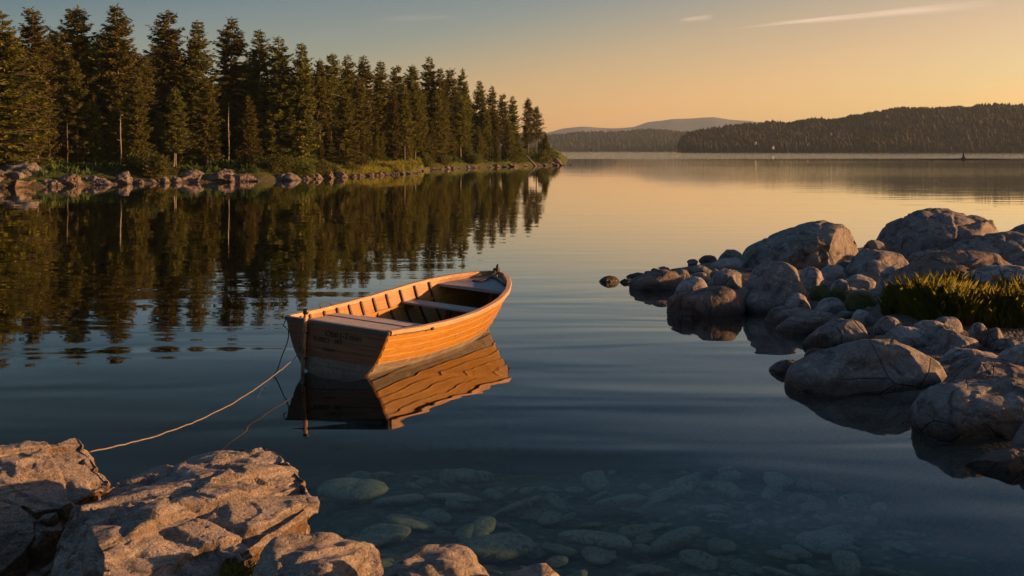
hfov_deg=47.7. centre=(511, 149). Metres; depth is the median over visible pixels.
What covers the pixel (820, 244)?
boulder
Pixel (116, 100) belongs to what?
spruce tree
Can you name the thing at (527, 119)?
pine tree
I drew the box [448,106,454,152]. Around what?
spruce tree
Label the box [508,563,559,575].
foreground rock
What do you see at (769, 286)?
boulder
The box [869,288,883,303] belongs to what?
boulder
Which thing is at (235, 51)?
spruce tree
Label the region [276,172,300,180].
shore rock
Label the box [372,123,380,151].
spruce tree
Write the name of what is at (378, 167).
spit grass
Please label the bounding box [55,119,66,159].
spruce tree
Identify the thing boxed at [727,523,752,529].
bed stone
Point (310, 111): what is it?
spruce tree
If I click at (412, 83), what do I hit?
spruce tree
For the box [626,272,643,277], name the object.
boulder
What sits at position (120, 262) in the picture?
lake water
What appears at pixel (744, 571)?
bed stone
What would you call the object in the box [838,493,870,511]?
bed stone
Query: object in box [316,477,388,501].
bed stone
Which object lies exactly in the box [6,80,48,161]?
spruce tree
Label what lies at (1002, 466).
boulder
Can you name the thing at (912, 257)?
boulder
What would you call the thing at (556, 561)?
bed stone
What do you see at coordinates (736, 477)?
bed stone
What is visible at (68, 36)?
spruce tree
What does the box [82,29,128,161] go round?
spruce tree
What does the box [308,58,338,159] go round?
spruce tree
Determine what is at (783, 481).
bed stone
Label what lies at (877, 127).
conifer forest
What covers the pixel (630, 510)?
bed stone
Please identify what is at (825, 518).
bed stone
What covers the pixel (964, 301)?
shore grass
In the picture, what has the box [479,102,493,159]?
spruce tree
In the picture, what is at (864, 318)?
boulder
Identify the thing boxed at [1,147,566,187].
forest ground
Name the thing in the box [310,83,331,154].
spruce tree
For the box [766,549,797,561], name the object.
bed stone
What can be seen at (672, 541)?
bed stone
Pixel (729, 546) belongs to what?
bed stone
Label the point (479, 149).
spruce tree
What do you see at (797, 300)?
boulder
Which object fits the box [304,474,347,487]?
bed stone
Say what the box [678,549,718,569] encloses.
bed stone
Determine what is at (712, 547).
bed stone
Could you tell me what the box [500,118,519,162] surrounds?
spruce tree
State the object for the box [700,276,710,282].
pebble
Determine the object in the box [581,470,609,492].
bed stone
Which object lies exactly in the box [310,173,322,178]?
shore rock
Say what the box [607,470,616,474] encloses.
bed stone
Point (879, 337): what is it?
pebble
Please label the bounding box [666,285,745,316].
boulder
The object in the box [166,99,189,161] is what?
spruce tree
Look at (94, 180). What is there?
shore rock
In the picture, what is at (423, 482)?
bed stone
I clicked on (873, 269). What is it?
boulder
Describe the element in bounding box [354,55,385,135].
spruce tree
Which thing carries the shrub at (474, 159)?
on the forest ground at (262, 175)
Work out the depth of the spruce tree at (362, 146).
112.86 m
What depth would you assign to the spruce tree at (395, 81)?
140.92 m
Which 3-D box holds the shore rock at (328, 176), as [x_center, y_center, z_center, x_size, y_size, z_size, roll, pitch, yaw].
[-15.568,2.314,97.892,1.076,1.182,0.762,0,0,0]
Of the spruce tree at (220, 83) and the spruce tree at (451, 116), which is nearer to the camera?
the spruce tree at (220, 83)
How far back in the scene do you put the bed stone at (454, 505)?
9.75 m
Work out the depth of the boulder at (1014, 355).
12.01 m
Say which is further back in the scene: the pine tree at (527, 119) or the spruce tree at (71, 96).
the pine tree at (527, 119)
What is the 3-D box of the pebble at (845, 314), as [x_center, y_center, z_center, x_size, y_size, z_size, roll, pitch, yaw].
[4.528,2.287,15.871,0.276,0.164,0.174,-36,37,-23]
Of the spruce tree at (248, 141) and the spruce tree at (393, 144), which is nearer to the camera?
the spruce tree at (248, 141)
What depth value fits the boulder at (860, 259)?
19.92 m
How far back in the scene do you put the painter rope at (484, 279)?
15.77 m
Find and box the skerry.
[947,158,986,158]
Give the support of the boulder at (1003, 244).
on the gravel shore at (637, 405)
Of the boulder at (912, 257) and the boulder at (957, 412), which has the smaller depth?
the boulder at (957, 412)
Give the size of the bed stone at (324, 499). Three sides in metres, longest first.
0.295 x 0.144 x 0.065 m
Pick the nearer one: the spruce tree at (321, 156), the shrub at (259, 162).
the shrub at (259, 162)
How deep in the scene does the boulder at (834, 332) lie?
13.97 m
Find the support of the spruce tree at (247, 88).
on the forest ground at (262, 175)
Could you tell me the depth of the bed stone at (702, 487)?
10.69 m
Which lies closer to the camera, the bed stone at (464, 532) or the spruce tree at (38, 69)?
the bed stone at (464, 532)
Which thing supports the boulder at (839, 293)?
on the gravel shore at (637, 405)
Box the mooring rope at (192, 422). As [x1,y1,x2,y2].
[89,352,300,452]
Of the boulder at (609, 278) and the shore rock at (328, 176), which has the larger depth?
the shore rock at (328, 176)
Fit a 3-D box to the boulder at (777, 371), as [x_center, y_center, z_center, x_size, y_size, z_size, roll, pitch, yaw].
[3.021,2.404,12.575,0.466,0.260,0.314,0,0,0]
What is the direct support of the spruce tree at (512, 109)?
on the forest ground at (262, 175)
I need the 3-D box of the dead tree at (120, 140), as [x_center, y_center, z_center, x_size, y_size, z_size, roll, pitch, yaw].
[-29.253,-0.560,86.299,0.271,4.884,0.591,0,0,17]
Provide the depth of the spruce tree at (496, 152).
164.53 m
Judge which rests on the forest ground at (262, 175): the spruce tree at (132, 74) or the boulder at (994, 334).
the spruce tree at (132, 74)
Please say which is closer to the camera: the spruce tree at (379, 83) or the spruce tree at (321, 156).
the spruce tree at (321, 156)
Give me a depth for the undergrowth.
89.24 m
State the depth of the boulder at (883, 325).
14.36 m
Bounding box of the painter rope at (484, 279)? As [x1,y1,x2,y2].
[472,270,505,285]
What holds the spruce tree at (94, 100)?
on the forest ground at (262, 175)
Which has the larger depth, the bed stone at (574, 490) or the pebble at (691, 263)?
the pebble at (691, 263)
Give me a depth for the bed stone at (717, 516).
9.46 m
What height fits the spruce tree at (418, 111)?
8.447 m
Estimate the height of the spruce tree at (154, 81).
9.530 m
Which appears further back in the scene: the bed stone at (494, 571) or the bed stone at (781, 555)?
the bed stone at (781, 555)
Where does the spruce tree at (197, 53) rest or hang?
on the forest ground at (262, 175)
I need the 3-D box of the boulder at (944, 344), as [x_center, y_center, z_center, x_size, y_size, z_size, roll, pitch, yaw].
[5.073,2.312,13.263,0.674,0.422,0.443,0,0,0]
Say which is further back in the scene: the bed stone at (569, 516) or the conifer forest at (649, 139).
the conifer forest at (649, 139)
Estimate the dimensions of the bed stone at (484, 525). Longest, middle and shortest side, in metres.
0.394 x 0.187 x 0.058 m
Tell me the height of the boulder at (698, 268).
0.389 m
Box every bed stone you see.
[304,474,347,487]
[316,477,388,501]
[319,496,349,503]
[319,503,330,514]
[345,471,369,478]
[345,534,397,547]
[360,524,410,542]
[361,471,395,485]
[372,493,424,507]
[381,558,393,569]
[386,513,437,532]
[405,482,422,490]
[414,477,434,486]
[422,508,451,523]
[425,414,435,418]
[427,493,482,503]
[439,468,454,486]
[439,468,472,480]
[443,479,458,487]
[445,499,482,512]
[455,523,473,540]
[457,470,494,483]
[457,533,535,562]
[472,431,511,466]
[473,516,495,536]
[476,551,496,562]
[483,488,503,500]
[488,569,502,573]
[491,511,514,517]
[494,495,544,518]
[495,523,513,529]
[505,488,518,495]
[513,508,542,520]
[518,486,534,496]
[537,511,561,524]
[538,543,577,556]
[539,486,558,492]
[546,492,565,510]
[546,555,567,567]
[558,529,631,550]
[562,512,576,520]
[563,487,584,493]
[569,569,587,575]
[577,522,605,530]
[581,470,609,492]
[581,546,611,564]
[588,491,608,503]
[595,494,648,507]
[606,549,615,554]
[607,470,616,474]
[618,507,642,514]
[618,524,651,538]
[627,564,670,575]
[630,543,650,554]
[635,533,654,542]
[647,486,680,503]
[647,522,663,531]
[649,526,700,555]
[658,522,674,530]
[670,472,702,495]
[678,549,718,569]
[689,504,731,512]
[700,481,716,489]
[704,540,726,554]
[705,519,719,523]
[706,513,728,520]
[710,481,744,500]
[711,471,744,484]
[717,539,736,551]
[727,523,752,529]
[730,559,753,570]
[737,568,756,575]
[744,502,760,511]
[751,567,770,575]
[752,519,768,526]
[761,483,782,497]
[761,566,794,575]
[763,471,792,486]
[763,473,793,487]
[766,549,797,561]
[780,544,811,559]
[795,564,819,575]
[796,529,854,553]
[797,493,827,507]
[800,501,818,512]
[811,482,836,494]
[812,514,831,521]
[831,550,861,575]
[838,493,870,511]
[847,545,861,552]
[863,516,878,522]
[870,502,887,513]
[870,567,899,575]
[880,540,894,552]
[892,541,919,554]
[895,530,927,538]
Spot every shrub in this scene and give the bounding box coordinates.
[125,151,154,172]
[134,146,172,177]
[166,166,178,175]
[246,156,267,168]
[263,154,288,173]
[275,153,300,173]
[290,156,315,175]
[305,159,333,174]
[329,162,340,173]
[342,162,360,171]
[416,152,434,167]
[435,151,452,165]
[464,150,482,163]
[512,148,529,162]
[533,149,552,162]
[548,150,556,158]
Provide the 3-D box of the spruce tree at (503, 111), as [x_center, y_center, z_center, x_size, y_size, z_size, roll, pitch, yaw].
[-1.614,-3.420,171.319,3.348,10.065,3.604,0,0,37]
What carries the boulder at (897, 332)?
on the gravel shore at (637, 405)
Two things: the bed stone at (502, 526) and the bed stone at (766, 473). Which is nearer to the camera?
the bed stone at (502, 526)
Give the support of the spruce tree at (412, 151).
on the forest ground at (262, 175)
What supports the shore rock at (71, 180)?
on the forest ground at (262, 175)
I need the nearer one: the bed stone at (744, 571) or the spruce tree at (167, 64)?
the bed stone at (744, 571)
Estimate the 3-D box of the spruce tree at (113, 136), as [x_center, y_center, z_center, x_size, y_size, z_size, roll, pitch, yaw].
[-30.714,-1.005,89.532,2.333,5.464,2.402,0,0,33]
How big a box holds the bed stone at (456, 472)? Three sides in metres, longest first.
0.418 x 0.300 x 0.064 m
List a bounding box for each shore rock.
[0,162,48,179]
[0,171,38,187]
[41,179,63,186]
[58,174,85,185]
[83,175,113,184]
[114,172,133,183]
[133,179,144,183]
[157,176,169,182]
[170,177,182,182]
[179,169,204,175]
[181,174,201,181]
[206,172,235,181]
[218,169,235,174]
[234,173,256,181]
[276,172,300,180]
[301,175,309,179]
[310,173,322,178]
[323,171,333,178]
[333,171,346,177]
[547,157,562,165]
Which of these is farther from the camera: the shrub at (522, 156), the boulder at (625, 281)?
the shrub at (522, 156)
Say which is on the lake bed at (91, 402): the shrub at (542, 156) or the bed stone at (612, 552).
the bed stone at (612, 552)
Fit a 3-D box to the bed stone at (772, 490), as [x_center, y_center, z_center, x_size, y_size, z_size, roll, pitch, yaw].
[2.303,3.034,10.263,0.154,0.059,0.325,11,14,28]
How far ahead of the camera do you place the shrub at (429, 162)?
135.99 m
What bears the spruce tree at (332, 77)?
on the forest ground at (262, 175)
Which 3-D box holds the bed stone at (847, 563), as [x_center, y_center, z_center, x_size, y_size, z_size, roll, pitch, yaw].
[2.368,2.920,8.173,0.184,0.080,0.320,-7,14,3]
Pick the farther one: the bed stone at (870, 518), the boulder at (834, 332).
the boulder at (834, 332)
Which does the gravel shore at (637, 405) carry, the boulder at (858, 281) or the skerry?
the boulder at (858, 281)
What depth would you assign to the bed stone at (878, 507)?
9.55 m
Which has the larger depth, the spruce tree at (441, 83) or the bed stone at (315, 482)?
the spruce tree at (441, 83)
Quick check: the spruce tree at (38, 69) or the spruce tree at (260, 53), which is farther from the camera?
the spruce tree at (260, 53)
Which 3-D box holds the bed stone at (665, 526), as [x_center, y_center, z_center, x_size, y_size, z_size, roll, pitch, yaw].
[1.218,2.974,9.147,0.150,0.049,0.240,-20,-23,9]
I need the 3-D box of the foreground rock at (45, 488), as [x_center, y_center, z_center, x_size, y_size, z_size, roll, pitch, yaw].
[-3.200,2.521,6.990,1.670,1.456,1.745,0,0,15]
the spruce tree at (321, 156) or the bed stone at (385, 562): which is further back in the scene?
the spruce tree at (321, 156)
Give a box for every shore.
[512,247,1023,575]
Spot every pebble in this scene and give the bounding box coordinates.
[688,261,697,265]
[692,272,705,276]
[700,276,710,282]
[824,281,833,286]
[837,311,851,318]
[874,335,886,338]
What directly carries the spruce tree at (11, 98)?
on the forest ground at (262, 175)
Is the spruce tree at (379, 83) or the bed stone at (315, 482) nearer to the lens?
the bed stone at (315, 482)
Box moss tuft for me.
[206,556,257,575]
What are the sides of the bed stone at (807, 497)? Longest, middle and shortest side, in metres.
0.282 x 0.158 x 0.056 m
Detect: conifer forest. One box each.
[518,128,689,150]
[677,102,1023,151]
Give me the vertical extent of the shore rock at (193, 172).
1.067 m
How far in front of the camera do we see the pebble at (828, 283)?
19.52 m
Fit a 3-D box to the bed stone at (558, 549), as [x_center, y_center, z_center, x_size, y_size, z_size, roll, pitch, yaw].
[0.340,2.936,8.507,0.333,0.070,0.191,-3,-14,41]
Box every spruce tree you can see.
[0,10,57,164]
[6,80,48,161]
[14,6,63,119]
[22,50,62,158]
[34,99,63,160]
[40,30,77,158]
[45,5,114,159]
[50,59,109,163]
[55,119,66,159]
[59,34,106,160]
[82,3,156,142]
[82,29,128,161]
[83,94,104,156]
[102,104,127,162]
[105,81,127,161]
[114,49,152,128]
[117,75,155,161]
[128,53,161,139]
[140,10,192,158]
[145,64,159,139]
[145,103,166,155]
[150,110,172,161]
[156,76,170,135]
[159,86,198,167]
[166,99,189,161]
[167,67,223,164]
[178,20,237,151]
[183,77,225,166]
[201,122,222,161]
[202,16,256,156]
[216,74,235,147]
[216,96,236,160]
[230,61,264,150]
[230,111,246,160]
[231,29,283,149]
[231,95,266,163]
[242,127,264,158]
[249,35,316,160]
[265,125,277,159]
[273,43,324,159]
[290,88,320,134]
[307,84,325,156]
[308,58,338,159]
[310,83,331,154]
[313,93,331,152]
[316,119,334,159]
[316,139,325,159]
[323,52,350,150]
[327,88,366,167]
[331,107,346,155]
[332,54,372,152]
[348,93,356,149]
[350,74,374,149]
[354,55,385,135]
[354,129,371,165]
[365,128,375,156]
[369,61,392,151]
[370,135,381,160]
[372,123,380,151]
[383,65,409,124]
[384,88,403,160]
[384,88,417,147]
[388,84,418,160]
[396,108,417,159]
[402,64,429,117]
[406,137,416,159]
[408,92,430,160]
[410,91,424,156]
[415,89,430,120]
[416,118,434,165]
[419,57,448,136]
[426,90,450,160]
[426,121,439,163]
[428,88,455,154]
[430,68,454,150]
[443,68,463,153]
[447,67,475,155]
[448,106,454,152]
[448,122,461,155]
[449,92,471,159]
[458,121,472,157]
[466,94,474,133]
[469,80,492,152]
[472,126,485,161]
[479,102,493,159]
[485,86,502,154]
[488,111,503,146]
[491,136,501,161]
[495,94,512,154]
[499,96,525,151]
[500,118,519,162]
[521,130,529,150]
[538,133,549,153]
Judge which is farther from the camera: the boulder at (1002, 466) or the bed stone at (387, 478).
the bed stone at (387, 478)
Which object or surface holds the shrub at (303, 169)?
on the forest ground at (262, 175)
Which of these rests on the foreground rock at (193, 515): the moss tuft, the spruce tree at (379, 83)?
the moss tuft
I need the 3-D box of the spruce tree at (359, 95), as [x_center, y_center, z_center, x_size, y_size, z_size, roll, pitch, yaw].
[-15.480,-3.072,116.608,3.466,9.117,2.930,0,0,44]
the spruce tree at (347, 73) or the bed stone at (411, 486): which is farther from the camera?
the spruce tree at (347, 73)
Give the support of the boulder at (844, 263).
on the gravel shore at (637, 405)
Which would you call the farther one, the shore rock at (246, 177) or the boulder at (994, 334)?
the shore rock at (246, 177)
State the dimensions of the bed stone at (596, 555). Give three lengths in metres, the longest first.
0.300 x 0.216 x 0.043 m
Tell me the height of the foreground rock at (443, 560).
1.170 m
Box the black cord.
[257,320,288,397]
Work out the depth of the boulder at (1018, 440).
9.00 m
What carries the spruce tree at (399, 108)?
on the forest ground at (262, 175)
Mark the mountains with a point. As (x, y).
(689, 124)
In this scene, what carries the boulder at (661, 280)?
on the gravel shore at (637, 405)
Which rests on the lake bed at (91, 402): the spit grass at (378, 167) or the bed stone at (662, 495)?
the bed stone at (662, 495)
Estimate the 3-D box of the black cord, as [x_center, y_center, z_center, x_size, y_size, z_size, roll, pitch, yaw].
[-2.539,2.171,12.021,0.171,0.637,1.338,0,0,3]
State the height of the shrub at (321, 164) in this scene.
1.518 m
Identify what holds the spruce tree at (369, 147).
on the forest ground at (262, 175)
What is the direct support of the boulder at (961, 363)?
on the gravel shore at (637, 405)
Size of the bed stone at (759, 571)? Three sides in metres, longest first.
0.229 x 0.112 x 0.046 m
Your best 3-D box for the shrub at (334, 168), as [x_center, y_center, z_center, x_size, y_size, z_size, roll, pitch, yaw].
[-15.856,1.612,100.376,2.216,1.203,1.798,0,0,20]
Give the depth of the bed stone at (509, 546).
8.36 m
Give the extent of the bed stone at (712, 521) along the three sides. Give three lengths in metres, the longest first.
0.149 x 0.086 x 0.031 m
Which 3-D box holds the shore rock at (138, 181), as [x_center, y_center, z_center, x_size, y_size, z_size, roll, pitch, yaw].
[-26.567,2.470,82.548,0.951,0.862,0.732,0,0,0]
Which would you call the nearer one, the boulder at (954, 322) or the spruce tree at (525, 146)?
the boulder at (954, 322)
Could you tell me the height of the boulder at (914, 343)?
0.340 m
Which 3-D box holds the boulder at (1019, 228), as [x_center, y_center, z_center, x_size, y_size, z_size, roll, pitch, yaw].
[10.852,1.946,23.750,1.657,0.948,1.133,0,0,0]
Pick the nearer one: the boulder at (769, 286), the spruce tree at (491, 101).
the boulder at (769, 286)
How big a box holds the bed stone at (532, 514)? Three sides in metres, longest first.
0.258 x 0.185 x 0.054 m
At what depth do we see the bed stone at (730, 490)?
10.14 m
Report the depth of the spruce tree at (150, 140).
97.05 m
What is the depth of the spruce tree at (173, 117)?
89.66 m
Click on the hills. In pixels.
(643, 148)
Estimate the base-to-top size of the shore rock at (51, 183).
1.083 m
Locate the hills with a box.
[564,141,676,150]
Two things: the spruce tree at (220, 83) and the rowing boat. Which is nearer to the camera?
the rowing boat
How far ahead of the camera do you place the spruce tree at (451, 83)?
159.52 m
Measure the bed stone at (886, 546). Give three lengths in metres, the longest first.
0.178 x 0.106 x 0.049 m
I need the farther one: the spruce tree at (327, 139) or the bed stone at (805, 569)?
the spruce tree at (327, 139)
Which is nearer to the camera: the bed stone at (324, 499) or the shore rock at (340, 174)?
the bed stone at (324, 499)
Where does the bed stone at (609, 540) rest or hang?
on the lake bed at (91, 402)
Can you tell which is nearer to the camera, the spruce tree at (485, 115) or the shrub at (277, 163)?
the shrub at (277, 163)
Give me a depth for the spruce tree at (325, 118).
113.91 m
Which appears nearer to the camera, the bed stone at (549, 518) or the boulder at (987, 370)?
the bed stone at (549, 518)
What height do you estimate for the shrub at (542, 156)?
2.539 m
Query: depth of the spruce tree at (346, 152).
106.61 m
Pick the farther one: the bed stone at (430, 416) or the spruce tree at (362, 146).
the spruce tree at (362, 146)
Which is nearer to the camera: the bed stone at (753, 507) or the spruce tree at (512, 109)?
the bed stone at (753, 507)
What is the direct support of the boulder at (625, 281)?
on the gravel shore at (637, 405)
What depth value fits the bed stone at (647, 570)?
7.99 m
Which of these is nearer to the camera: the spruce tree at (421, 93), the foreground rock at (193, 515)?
the foreground rock at (193, 515)
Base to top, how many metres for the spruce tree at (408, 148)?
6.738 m
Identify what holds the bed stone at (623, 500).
on the lake bed at (91, 402)
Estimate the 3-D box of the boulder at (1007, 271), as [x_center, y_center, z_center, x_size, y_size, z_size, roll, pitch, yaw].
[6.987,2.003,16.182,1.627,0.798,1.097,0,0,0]
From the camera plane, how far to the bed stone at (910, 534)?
8.88 m
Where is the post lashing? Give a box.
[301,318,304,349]
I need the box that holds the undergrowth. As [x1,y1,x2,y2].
[0,150,560,176]
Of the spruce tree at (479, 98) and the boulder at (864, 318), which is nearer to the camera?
the boulder at (864, 318)
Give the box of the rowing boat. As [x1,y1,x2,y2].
[284,264,511,383]
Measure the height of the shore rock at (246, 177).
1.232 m
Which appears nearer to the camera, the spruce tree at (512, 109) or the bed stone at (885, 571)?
the bed stone at (885, 571)
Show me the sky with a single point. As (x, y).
(583, 63)
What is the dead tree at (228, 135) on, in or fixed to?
on the forest ground at (262, 175)
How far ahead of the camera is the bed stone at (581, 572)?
7.79 m
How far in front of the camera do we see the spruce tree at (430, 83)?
150.38 m
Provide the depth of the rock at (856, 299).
16.34 m
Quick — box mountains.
[472,117,785,147]
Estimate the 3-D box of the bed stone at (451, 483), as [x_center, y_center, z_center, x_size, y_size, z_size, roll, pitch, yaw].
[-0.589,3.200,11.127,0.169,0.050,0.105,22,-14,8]
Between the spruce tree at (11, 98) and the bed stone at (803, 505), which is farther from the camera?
the spruce tree at (11, 98)
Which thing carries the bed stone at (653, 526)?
on the lake bed at (91, 402)
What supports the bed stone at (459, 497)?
on the lake bed at (91, 402)
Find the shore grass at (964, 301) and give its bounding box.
[875,266,1023,328]
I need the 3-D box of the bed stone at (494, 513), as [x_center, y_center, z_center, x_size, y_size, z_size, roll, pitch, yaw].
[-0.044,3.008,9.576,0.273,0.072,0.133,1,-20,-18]
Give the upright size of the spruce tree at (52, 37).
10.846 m
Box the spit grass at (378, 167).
[299,156,422,174]
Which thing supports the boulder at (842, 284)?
on the gravel shore at (637, 405)
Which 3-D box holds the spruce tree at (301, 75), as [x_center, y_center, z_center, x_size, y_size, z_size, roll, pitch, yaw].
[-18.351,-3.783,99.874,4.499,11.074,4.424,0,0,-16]
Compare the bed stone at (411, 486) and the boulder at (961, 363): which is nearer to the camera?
the bed stone at (411, 486)
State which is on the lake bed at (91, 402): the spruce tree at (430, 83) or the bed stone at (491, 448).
the bed stone at (491, 448)
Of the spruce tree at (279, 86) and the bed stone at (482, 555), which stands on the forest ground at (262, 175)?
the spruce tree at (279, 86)
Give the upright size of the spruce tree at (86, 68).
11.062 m
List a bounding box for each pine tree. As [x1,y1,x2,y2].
[520,98,537,156]
[530,105,545,154]
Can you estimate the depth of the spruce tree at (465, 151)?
156.42 m
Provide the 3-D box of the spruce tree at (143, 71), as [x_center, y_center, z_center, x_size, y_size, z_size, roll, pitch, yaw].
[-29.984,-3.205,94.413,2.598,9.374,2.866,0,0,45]
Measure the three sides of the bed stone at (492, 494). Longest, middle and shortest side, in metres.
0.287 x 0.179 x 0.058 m
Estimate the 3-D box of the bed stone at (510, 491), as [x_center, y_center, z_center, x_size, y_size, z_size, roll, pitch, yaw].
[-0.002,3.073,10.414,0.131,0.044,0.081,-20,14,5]
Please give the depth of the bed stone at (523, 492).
10.37 m
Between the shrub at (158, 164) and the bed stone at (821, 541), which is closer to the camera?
the bed stone at (821, 541)
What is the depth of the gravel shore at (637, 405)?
14.77 m
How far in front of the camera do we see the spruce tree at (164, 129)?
104.10 m
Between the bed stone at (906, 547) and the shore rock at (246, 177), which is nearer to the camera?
the bed stone at (906, 547)
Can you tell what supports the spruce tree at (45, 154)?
on the forest ground at (262, 175)
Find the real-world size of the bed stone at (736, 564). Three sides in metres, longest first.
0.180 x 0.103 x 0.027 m
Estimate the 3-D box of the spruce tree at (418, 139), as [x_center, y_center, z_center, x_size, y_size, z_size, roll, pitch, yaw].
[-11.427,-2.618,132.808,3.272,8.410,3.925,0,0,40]
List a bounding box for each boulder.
[599,275,619,281]
[620,279,630,282]
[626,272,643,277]
[629,269,682,290]
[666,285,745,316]
[674,276,707,294]
[675,268,689,279]
[688,265,711,274]
[699,255,716,261]
[707,268,744,288]
[710,257,747,268]
[718,249,741,259]
[740,220,858,269]
[742,261,810,314]
[763,305,809,324]
[768,359,796,383]
[775,310,837,342]
[784,339,946,412]
[785,293,810,309]
[799,267,824,291]
[802,318,868,353]
[804,348,821,356]
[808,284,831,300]
[814,297,845,313]
[820,265,847,281]
[830,279,848,293]
[831,287,845,301]
[838,260,850,267]
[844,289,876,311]
[845,274,875,290]
[846,249,908,276]
[850,309,874,327]
[857,260,889,281]
[863,240,886,250]
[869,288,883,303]
[869,316,904,338]
[875,266,899,290]
[876,208,997,258]
[884,326,923,342]
[885,250,1011,288]
[895,337,925,348]
[907,249,943,262]
[910,378,1023,447]
[913,320,943,332]
[923,325,961,345]
[925,333,982,353]
[935,317,963,332]
[939,348,997,363]
[943,361,1023,382]
[944,231,1023,257]
[947,356,1011,370]
[963,447,1023,486]
[964,265,1023,287]
[968,322,987,346]
[986,327,1003,346]
[989,337,1023,351]
[997,344,1023,366]
[1002,251,1023,266]
[1009,224,1023,231]
[1011,423,1023,448]
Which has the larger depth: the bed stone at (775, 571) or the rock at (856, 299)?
the rock at (856, 299)
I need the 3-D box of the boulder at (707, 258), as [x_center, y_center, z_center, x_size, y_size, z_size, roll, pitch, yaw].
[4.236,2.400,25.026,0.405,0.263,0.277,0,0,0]
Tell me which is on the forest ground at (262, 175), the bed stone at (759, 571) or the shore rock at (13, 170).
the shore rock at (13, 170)
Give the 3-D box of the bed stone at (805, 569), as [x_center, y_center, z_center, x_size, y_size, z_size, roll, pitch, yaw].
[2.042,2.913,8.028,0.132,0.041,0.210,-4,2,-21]
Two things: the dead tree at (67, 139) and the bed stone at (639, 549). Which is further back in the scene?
the dead tree at (67, 139)
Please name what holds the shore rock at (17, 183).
on the forest ground at (262, 175)
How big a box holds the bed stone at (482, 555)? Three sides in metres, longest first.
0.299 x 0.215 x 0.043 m
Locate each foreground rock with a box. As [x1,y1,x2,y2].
[0,438,109,575]
[48,447,319,575]
[252,532,383,575]
[382,544,488,575]
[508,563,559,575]
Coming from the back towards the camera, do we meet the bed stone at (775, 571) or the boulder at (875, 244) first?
the boulder at (875, 244)
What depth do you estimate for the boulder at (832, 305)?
16.30 m
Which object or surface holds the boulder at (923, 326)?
on the gravel shore at (637, 405)
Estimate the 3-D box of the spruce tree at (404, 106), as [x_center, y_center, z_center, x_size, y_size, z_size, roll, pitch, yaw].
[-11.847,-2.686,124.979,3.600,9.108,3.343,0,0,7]
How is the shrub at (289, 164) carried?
on the forest ground at (262, 175)
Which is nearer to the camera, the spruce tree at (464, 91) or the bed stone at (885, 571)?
the bed stone at (885, 571)
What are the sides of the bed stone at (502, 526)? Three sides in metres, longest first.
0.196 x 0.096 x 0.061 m
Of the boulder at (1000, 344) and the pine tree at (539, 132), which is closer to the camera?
the boulder at (1000, 344)
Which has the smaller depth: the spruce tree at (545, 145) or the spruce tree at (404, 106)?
the spruce tree at (404, 106)
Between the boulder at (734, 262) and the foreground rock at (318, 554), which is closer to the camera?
the foreground rock at (318, 554)
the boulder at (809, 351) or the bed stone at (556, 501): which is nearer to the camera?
the bed stone at (556, 501)
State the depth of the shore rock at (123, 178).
81.50 m
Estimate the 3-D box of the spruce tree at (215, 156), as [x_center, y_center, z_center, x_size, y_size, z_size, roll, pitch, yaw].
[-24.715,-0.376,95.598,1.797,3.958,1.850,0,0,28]
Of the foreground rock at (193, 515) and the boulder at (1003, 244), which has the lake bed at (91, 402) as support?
the foreground rock at (193, 515)
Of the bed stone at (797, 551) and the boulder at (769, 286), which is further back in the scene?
the boulder at (769, 286)
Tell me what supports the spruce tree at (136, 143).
on the forest ground at (262, 175)
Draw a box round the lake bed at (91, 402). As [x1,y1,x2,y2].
[0,331,995,575]
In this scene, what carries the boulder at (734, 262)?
on the gravel shore at (637, 405)
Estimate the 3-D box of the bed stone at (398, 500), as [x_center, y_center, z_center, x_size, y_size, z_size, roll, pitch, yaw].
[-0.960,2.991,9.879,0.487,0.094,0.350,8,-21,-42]
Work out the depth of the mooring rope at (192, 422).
9.09 m
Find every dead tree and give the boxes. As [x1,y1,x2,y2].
[66,114,70,162]
[73,120,80,161]
[117,110,121,168]
[228,102,229,164]
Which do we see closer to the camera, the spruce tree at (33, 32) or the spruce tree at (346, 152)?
the spruce tree at (33, 32)
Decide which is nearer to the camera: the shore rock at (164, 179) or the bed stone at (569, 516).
the bed stone at (569, 516)
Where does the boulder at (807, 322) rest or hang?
on the gravel shore at (637, 405)
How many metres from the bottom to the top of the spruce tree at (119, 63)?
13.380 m
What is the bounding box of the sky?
[0,0,1023,144]
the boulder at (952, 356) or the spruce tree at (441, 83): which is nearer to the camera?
the boulder at (952, 356)
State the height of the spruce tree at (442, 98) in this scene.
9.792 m
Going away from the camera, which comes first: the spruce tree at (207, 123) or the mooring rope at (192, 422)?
the mooring rope at (192, 422)
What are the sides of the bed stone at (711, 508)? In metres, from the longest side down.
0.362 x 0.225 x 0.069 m

